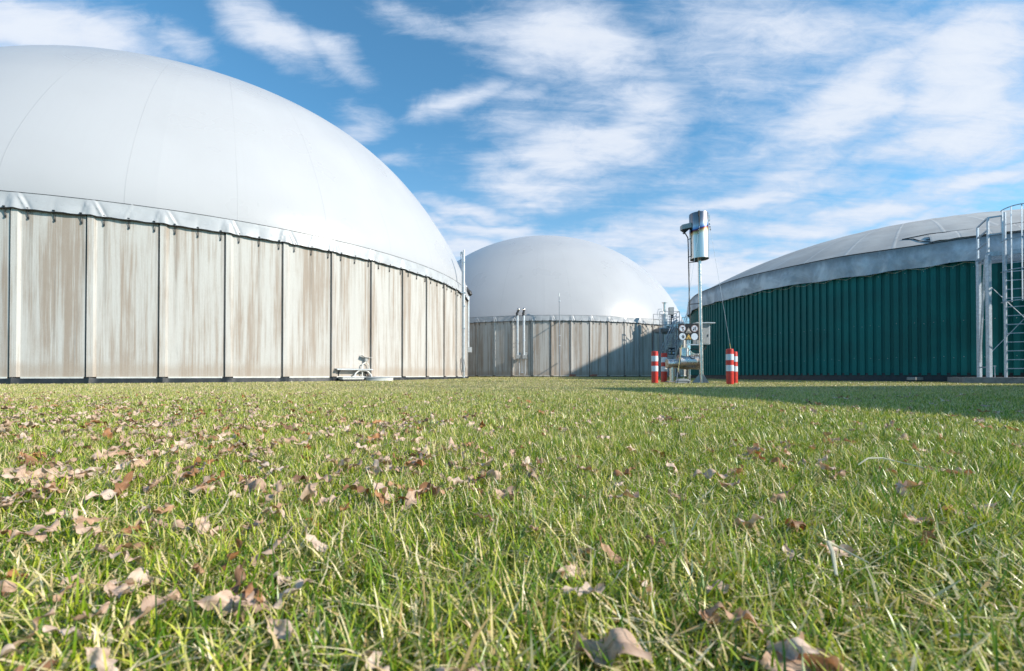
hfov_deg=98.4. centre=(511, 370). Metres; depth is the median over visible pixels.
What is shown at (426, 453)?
oak leaf
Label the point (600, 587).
oak leaf
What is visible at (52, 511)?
oak leaf
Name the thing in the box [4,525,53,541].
oak leaf
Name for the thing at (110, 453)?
oak leaf
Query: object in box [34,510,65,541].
oak leaf
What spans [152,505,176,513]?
oak leaf
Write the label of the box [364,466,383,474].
oak leaf
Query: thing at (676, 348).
steel stair
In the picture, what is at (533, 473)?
oak leaf
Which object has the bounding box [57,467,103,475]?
oak leaf
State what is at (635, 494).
oak leaf
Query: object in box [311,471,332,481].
oak leaf
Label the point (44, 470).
oak leaf
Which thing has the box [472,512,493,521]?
oak leaf
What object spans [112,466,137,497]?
oak leaf
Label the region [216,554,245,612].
oak leaf
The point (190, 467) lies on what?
oak leaf
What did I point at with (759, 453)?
oak leaf
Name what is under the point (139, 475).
oak leaf
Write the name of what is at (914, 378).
stone block
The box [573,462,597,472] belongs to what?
oak leaf
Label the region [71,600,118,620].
oak leaf
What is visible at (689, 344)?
sign post
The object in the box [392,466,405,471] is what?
oak leaf
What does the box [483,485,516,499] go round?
oak leaf
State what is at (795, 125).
sky
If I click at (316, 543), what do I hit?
oak leaf
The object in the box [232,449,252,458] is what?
oak leaf
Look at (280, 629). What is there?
oak leaf
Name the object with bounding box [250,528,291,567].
oak leaf
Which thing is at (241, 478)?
oak leaf
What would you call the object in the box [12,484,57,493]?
oak leaf
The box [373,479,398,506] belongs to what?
oak leaf
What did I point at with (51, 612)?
oak leaf
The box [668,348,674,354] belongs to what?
warning sign board
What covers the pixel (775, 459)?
oak leaf
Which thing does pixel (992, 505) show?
oak leaf
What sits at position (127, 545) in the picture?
oak leaf
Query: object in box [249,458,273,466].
oak leaf
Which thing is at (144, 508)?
oak leaf
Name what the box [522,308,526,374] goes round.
vent pipe
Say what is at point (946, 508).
oak leaf
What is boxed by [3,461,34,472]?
oak leaf
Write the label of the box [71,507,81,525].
oak leaf
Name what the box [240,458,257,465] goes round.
oak leaf
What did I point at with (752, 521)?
oak leaf
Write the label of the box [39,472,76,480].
oak leaf
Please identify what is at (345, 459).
oak leaf
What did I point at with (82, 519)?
oak leaf
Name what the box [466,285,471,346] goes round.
overflow pipe
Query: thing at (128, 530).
oak leaf
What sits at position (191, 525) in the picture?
oak leaf
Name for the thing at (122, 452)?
oak leaf
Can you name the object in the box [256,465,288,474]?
oak leaf
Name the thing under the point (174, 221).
gas dome tank
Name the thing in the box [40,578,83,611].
oak leaf
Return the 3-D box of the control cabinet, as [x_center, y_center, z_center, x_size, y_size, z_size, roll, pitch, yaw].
[7.563,-0.721,17.477,0.740,2.364,0.460,0,-1,0]
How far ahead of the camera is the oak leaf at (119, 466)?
1.33 m
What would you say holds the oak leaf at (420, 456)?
on the oak leaf at (422, 464)
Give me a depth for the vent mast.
29.47 m
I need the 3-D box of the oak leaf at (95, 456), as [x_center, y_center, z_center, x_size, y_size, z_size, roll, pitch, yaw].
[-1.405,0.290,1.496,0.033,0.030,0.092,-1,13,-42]
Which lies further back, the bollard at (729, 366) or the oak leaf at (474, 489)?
the bollard at (729, 366)
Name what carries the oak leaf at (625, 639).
on the grass at (864, 499)
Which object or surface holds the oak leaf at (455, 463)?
on the grass at (864, 499)
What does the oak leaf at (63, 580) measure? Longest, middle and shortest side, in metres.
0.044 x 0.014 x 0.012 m
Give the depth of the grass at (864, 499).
0.85 m
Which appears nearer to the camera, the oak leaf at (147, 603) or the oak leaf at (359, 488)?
the oak leaf at (147, 603)
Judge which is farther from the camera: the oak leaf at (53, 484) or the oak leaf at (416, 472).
the oak leaf at (416, 472)
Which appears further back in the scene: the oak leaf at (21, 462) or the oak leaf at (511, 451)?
the oak leaf at (511, 451)
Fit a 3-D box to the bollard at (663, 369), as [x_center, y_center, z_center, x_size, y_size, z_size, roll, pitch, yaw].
[6.195,-0.108,18.003,0.248,1.260,0.248,1,-1,-44]
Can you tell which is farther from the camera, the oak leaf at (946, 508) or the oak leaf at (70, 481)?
the oak leaf at (70, 481)
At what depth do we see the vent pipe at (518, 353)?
45.87 m
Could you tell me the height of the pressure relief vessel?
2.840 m
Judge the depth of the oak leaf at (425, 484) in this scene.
1.08 m
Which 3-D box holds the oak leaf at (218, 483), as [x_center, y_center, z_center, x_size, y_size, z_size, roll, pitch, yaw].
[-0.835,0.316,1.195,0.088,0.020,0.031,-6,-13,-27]
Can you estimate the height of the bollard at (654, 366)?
1.260 m
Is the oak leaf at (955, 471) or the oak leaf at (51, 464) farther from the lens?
the oak leaf at (51, 464)
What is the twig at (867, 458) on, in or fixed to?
on the grass at (864, 499)
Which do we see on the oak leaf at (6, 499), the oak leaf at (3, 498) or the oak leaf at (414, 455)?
the oak leaf at (3, 498)
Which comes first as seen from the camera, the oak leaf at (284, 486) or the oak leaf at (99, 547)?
the oak leaf at (99, 547)
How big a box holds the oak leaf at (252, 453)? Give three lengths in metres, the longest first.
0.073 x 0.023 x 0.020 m
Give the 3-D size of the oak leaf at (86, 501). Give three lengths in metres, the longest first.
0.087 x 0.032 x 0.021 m
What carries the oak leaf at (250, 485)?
on the grass at (864, 499)
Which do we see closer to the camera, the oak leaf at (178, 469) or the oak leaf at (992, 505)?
the oak leaf at (992, 505)
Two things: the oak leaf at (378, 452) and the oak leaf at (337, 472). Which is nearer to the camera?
the oak leaf at (337, 472)
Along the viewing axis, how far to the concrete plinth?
15.84 m
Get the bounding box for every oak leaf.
[0,473,35,483]
[0,487,60,497]
[0,491,24,499]
[0,493,23,506]
[0,496,11,503]
[0,528,11,535]
[0,580,16,591]
[0,607,55,660]
[0,644,22,656]
[1,569,27,579]
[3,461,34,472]
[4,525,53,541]
[11,467,33,481]
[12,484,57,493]
[14,467,59,481]
[14,657,59,670]
[17,461,32,467]
[18,493,51,504]
[24,454,47,464]
[26,478,56,485]
[32,449,45,457]
[32,508,68,514]
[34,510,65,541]
[37,482,71,493]
[39,451,55,461]
[39,457,78,466]
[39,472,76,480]
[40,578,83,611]
[41,465,64,474]
[42,625,107,639]
[55,463,73,470]
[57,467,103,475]
[58,463,96,476]
[58,467,92,485]
[58,565,89,586]
[63,495,96,506]
[65,468,88,480]
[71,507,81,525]
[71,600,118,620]
[72,522,105,535]
[76,516,115,524]
[80,465,105,475]
[84,647,118,670]
[85,489,132,499]
[88,470,106,479]
[91,449,103,459]
[91,567,169,588]
[92,579,152,597]
[94,544,107,552]
[100,445,123,461]
[102,549,146,564]
[104,580,133,597]
[105,455,128,478]
[109,475,121,482]
[111,457,137,466]
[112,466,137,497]
[115,533,143,537]
[115,542,162,550]
[116,450,141,458]
[117,587,179,630]
[118,524,146,534]
[123,457,152,467]
[127,458,150,468]
[129,453,143,457]
[130,473,143,482]
[135,504,154,513]
[135,517,163,526]
[142,478,158,493]
[142,519,184,530]
[143,445,179,456]
[146,449,159,455]
[150,502,171,518]
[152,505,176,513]
[163,457,187,467]
[172,460,186,486]
[176,590,270,621]
[182,459,210,470]
[182,467,198,478]
[186,522,196,530]
[187,457,223,466]
[189,485,224,492]
[192,562,204,576]
[195,509,211,534]
[196,461,207,473]
[196,483,205,490]
[197,467,219,491]
[204,470,226,482]
[205,526,225,536]
[209,481,221,487]
[211,538,241,583]
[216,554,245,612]
[228,490,241,497]
[229,591,256,605]
[231,473,268,478]
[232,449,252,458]
[236,474,250,483]
[238,478,266,492]
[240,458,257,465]
[241,582,264,603]
[242,514,268,528]
[247,450,263,458]
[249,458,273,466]
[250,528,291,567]
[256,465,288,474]
[257,462,268,471]
[257,578,312,616]
[258,475,285,506]
[258,506,284,517]
[261,503,288,514]
[267,568,292,586]
[267,617,297,642]
[269,482,290,493]
[287,475,317,482]
[298,483,314,503]
[299,521,335,551]
[305,482,317,500]
[305,517,324,531]
[307,495,338,505]
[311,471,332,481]
[321,469,340,477]
[322,457,339,462]
[328,454,353,474]
[339,503,348,512]
[342,458,362,475]
[343,484,374,496]
[361,650,389,670]
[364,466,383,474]
[365,454,387,470]
[368,450,382,457]
[370,474,396,501]
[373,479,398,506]
[378,456,395,468]
[382,451,390,466]
[382,479,416,489]
[389,480,431,502]
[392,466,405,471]
[401,451,430,457]
[401,487,422,512]
[404,459,430,466]
[404,469,428,475]
[405,451,424,466]
[413,445,438,458]
[423,482,446,498]
[433,486,456,494]
[435,666,458,670]
[443,461,458,466]
[443,476,467,484]
[454,461,475,469]
[465,486,489,495]
[465,661,483,670]
[466,458,492,467]
[472,470,486,480]
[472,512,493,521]
[473,441,492,457]
[473,469,502,480]
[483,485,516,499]
[488,485,518,500]
[509,449,515,455]
[520,456,530,465]
[522,469,538,478]
[526,465,546,476]
[536,457,543,464]
[549,628,652,667]
[551,581,604,596]
[557,561,585,579]
[567,547,595,556]
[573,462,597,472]
[595,531,628,563]
[602,489,638,498]
[607,468,632,479]
[638,534,667,547]
[638,576,654,595]
[663,487,685,500]
[666,460,683,476]
[693,468,735,478]
[699,608,720,624]
[705,602,776,633]
[706,579,740,593]
[718,478,742,486]
[728,468,743,474]
[729,464,743,482]
[733,509,771,531]
[740,443,758,455]
[742,631,840,670]
[750,637,818,660]
[755,451,765,460]
[769,484,796,505]
[771,457,793,472]
[782,544,794,558]
[784,459,819,464]
[784,637,844,670]
[785,518,805,532]
[812,540,857,556]
[815,454,827,466]
[820,461,835,470]
[828,468,847,478]
[878,466,903,477]
[894,480,930,488]
[895,475,909,495]
[904,512,931,523]
[908,442,933,452]
[917,524,935,544]
[926,519,957,524]
[930,467,975,474]
[938,504,971,519]
[942,450,961,454]
[973,499,1002,512]
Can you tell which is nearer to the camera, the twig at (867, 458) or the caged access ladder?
the twig at (867, 458)
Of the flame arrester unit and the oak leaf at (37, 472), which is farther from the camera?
the flame arrester unit
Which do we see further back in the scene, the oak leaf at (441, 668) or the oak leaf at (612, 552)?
the oak leaf at (612, 552)
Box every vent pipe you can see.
[516,308,520,374]
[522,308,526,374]
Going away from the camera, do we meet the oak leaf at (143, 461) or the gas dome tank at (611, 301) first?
the oak leaf at (143, 461)
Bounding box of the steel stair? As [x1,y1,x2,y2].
[658,313,687,377]
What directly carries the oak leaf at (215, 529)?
on the grass at (864, 499)
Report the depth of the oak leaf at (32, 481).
1.20 m
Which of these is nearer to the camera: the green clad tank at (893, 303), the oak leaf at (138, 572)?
the oak leaf at (138, 572)
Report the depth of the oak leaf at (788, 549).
0.73 m
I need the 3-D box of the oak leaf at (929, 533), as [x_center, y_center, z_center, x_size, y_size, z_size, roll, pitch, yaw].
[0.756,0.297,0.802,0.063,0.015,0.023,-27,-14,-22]
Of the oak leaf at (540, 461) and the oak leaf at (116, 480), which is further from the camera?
the oak leaf at (540, 461)
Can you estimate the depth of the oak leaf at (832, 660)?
0.45 m
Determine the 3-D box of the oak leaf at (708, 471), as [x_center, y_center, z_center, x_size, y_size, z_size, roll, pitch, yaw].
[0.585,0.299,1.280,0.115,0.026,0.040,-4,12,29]
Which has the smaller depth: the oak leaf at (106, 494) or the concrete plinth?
the oak leaf at (106, 494)
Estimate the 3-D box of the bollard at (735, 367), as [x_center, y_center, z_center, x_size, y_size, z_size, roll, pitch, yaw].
[8.245,-0.102,16.407,0.248,1.228,0.248,0,-1,-13]
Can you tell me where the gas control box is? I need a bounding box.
[668,307,677,327]
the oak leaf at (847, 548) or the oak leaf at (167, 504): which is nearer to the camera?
the oak leaf at (847, 548)
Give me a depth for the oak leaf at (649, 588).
0.60 m
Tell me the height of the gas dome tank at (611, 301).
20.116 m
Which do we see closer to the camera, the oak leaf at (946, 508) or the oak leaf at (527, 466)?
the oak leaf at (946, 508)
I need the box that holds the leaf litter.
[0,391,1023,454]
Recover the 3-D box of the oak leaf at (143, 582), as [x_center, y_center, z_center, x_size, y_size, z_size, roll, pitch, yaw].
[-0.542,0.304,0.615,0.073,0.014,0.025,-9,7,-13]
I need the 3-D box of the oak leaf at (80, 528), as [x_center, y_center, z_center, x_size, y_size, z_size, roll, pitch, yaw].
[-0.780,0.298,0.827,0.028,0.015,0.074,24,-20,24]
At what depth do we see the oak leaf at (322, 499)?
1.01 m
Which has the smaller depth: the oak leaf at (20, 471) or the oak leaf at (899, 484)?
the oak leaf at (899, 484)
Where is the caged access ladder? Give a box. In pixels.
[975,203,1023,376]
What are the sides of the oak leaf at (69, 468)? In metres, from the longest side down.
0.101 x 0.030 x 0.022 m
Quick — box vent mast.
[460,250,465,377]
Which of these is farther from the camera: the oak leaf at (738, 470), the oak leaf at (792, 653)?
the oak leaf at (738, 470)
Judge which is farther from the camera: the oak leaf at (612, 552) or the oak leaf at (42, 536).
the oak leaf at (42, 536)
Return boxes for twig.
[826,540,868,575]
[858,457,936,470]
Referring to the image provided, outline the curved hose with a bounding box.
[354,370,371,376]
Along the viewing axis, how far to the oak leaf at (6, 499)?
1.02 m
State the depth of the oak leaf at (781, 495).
1.07 m
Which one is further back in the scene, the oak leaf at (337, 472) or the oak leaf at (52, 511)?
the oak leaf at (337, 472)
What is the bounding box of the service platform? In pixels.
[653,311,679,376]
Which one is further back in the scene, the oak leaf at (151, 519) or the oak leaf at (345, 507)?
the oak leaf at (345, 507)
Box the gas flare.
[676,210,730,382]
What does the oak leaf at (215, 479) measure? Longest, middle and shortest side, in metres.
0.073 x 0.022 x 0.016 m
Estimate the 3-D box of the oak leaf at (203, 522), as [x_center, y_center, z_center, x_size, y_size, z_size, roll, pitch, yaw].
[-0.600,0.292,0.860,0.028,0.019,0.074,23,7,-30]
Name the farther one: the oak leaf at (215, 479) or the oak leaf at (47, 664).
the oak leaf at (215, 479)
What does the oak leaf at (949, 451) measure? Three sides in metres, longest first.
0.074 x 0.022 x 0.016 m
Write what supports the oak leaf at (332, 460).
on the grass at (864, 499)
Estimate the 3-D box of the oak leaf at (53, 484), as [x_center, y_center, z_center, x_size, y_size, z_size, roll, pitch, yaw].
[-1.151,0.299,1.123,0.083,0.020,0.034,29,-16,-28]
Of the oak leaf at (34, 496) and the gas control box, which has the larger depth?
the gas control box
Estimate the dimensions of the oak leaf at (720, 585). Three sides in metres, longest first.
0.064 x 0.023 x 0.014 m
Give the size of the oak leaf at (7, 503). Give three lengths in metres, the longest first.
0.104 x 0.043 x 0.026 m
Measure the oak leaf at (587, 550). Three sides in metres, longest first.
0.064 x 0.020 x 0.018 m
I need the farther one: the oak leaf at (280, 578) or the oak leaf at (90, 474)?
the oak leaf at (90, 474)
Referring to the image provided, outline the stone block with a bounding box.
[907,377,922,379]
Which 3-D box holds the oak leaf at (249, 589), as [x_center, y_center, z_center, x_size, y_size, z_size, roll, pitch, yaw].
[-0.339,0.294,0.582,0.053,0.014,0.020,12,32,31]
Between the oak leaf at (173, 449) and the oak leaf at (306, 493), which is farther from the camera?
the oak leaf at (173, 449)
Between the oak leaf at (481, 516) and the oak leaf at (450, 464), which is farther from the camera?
the oak leaf at (450, 464)
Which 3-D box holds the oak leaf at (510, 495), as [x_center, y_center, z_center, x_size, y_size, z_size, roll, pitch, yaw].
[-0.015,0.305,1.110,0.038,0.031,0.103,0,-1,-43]
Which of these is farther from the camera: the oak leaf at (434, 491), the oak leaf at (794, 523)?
the oak leaf at (434, 491)
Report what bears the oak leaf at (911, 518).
on the grass at (864, 499)
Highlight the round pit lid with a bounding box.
[365,377,393,380]
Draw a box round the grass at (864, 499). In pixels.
[0,377,1023,670]
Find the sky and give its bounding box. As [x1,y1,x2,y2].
[0,0,1023,374]
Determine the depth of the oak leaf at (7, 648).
0.45 m
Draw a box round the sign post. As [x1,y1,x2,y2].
[686,340,698,354]
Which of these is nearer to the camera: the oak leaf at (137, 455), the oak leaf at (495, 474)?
the oak leaf at (495, 474)
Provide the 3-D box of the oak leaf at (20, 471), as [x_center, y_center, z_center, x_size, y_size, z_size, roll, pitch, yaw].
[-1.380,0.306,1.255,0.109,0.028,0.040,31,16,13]
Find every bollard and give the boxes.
[651,351,657,382]
[661,353,666,381]
[726,349,733,383]
[734,352,737,382]
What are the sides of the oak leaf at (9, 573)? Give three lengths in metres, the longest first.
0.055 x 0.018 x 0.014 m
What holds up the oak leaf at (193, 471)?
on the grass at (864, 499)
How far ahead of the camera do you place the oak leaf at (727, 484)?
1.15 m
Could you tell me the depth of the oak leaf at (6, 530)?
0.82 m
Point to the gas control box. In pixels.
(671, 313)
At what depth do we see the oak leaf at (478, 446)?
1.61 m
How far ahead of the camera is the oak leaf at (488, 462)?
1.41 m
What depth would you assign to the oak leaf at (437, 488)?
1.12 m
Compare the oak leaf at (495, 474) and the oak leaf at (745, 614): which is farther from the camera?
the oak leaf at (495, 474)
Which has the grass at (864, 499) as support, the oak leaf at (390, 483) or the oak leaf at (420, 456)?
the oak leaf at (390, 483)
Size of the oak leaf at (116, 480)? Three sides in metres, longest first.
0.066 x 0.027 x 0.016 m
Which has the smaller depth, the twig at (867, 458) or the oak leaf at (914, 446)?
the twig at (867, 458)
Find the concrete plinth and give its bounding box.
[947,377,1023,383]
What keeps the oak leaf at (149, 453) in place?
on the grass at (864, 499)
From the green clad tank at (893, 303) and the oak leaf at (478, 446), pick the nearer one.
the oak leaf at (478, 446)
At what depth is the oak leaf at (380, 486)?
1.07 m
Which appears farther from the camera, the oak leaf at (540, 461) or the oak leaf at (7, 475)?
the oak leaf at (540, 461)
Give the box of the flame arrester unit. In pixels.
[665,348,699,382]
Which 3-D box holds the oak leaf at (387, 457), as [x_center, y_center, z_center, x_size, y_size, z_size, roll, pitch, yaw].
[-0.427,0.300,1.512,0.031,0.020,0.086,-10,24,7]
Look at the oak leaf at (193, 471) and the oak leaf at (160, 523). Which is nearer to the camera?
the oak leaf at (160, 523)
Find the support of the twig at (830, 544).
on the grass at (864, 499)
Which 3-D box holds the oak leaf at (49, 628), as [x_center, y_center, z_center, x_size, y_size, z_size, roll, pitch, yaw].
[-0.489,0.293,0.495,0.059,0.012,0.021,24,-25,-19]
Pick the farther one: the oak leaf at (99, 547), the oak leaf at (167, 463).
the oak leaf at (167, 463)
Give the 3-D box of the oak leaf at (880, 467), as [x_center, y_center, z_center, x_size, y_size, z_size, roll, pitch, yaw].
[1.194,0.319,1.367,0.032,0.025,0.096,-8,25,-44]
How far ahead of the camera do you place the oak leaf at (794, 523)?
0.86 m
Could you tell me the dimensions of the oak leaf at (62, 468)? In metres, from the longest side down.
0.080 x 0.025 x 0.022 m
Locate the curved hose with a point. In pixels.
(366, 373)
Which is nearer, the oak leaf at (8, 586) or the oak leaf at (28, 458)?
the oak leaf at (8, 586)
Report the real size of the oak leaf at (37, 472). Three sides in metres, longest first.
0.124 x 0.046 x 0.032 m
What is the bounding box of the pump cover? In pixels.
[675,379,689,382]
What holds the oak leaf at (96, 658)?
on the grass at (864, 499)
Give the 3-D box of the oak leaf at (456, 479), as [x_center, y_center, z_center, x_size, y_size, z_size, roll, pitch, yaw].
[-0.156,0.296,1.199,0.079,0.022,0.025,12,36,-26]
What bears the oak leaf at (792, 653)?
on the grass at (864, 499)
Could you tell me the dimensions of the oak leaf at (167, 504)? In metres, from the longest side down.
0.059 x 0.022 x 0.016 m
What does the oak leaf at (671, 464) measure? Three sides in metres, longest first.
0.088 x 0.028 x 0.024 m
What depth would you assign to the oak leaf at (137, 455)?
1.52 m
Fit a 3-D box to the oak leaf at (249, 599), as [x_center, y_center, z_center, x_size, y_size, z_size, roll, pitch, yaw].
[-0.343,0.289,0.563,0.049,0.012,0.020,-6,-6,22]
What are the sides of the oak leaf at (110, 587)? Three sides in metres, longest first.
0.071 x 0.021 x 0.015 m
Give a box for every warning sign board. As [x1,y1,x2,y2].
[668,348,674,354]
[678,323,698,339]
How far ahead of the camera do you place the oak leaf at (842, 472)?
1.30 m
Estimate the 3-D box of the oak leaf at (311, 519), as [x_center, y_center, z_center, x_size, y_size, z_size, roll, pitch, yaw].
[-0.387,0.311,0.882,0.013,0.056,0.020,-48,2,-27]
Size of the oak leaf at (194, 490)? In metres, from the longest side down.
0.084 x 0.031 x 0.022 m
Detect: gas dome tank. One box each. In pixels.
[0,45,468,383]
[457,235,685,376]
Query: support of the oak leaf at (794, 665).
on the grass at (864, 499)
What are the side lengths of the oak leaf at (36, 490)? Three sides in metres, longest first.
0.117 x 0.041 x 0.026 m
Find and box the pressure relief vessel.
[661,302,667,327]
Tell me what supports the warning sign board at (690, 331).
attached to the sign post
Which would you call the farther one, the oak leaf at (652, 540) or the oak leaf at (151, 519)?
the oak leaf at (151, 519)
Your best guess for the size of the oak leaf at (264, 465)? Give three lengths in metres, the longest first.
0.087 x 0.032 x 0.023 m
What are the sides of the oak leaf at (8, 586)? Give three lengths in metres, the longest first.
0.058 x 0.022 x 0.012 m
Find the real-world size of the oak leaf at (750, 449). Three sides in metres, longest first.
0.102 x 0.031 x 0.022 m
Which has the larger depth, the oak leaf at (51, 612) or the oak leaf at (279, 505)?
the oak leaf at (279, 505)
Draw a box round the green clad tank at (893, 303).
[687,209,1023,381]
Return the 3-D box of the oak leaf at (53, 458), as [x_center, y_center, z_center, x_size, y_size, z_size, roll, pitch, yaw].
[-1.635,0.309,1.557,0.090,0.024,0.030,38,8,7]
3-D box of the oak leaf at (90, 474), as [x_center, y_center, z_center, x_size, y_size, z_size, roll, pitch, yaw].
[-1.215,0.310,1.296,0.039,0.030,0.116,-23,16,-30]
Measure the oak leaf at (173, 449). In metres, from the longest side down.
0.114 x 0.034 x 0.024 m
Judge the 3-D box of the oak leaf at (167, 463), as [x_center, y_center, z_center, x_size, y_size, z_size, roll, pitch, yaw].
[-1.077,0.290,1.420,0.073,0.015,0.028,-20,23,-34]
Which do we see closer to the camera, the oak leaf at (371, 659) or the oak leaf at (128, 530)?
the oak leaf at (371, 659)
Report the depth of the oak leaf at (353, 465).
1.41 m
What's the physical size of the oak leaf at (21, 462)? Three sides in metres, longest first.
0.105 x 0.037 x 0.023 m
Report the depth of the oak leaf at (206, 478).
1.19 m
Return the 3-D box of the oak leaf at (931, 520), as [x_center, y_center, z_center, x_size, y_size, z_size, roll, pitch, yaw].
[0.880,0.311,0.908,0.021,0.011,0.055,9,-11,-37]
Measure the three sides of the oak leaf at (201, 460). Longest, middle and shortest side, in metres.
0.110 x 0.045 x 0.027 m
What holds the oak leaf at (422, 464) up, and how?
on the grass at (864, 499)
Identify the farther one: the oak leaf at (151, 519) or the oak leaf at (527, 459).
the oak leaf at (527, 459)
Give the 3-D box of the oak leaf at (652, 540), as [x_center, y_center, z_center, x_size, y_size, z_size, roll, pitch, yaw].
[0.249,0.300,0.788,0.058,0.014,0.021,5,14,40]
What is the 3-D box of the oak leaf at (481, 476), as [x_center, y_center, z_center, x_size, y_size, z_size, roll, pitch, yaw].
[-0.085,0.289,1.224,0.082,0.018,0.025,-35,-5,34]
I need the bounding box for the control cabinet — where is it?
[693,322,714,373]
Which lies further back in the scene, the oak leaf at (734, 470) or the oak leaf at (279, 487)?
the oak leaf at (734, 470)
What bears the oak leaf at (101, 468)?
on the grass at (864, 499)
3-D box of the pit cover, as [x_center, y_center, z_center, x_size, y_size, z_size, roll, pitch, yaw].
[-7.473,0.376,20.533,0.991,0.208,0.750,0,-1,-37]
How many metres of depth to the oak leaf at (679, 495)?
1.10 m
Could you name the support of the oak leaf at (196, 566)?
on the grass at (864, 499)
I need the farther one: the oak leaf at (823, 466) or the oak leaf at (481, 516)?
the oak leaf at (823, 466)
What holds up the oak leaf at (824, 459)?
on the grass at (864, 499)
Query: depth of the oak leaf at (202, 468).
1.33 m
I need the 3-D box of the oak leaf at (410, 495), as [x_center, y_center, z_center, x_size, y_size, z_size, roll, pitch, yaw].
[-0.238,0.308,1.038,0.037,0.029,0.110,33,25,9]
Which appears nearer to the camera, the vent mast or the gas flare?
the gas flare
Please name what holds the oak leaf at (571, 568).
on the grass at (864, 499)
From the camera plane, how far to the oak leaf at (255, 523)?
0.84 m
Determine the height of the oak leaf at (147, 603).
0.019 m
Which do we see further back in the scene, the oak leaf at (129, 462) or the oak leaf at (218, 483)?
the oak leaf at (129, 462)
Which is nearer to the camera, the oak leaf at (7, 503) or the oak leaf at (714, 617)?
the oak leaf at (714, 617)
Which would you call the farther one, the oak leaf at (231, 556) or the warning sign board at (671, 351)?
the warning sign board at (671, 351)
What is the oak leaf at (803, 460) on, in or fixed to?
on the grass at (864, 499)
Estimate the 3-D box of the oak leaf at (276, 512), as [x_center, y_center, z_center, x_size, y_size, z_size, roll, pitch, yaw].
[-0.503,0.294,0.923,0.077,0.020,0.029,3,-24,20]
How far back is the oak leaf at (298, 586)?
0.59 m
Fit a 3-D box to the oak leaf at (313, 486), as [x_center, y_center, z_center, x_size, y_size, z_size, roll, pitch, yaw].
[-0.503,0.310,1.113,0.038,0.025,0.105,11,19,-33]
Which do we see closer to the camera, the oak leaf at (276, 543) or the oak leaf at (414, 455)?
the oak leaf at (276, 543)
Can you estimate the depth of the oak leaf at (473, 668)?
0.44 m
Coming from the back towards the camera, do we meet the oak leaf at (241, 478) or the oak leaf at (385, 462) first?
the oak leaf at (385, 462)
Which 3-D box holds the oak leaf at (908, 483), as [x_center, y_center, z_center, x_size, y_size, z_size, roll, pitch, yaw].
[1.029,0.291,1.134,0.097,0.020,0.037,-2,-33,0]
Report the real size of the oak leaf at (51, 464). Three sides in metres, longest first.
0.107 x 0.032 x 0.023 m
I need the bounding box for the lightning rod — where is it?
[558,293,559,375]
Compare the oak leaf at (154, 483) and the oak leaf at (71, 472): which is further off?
the oak leaf at (71, 472)

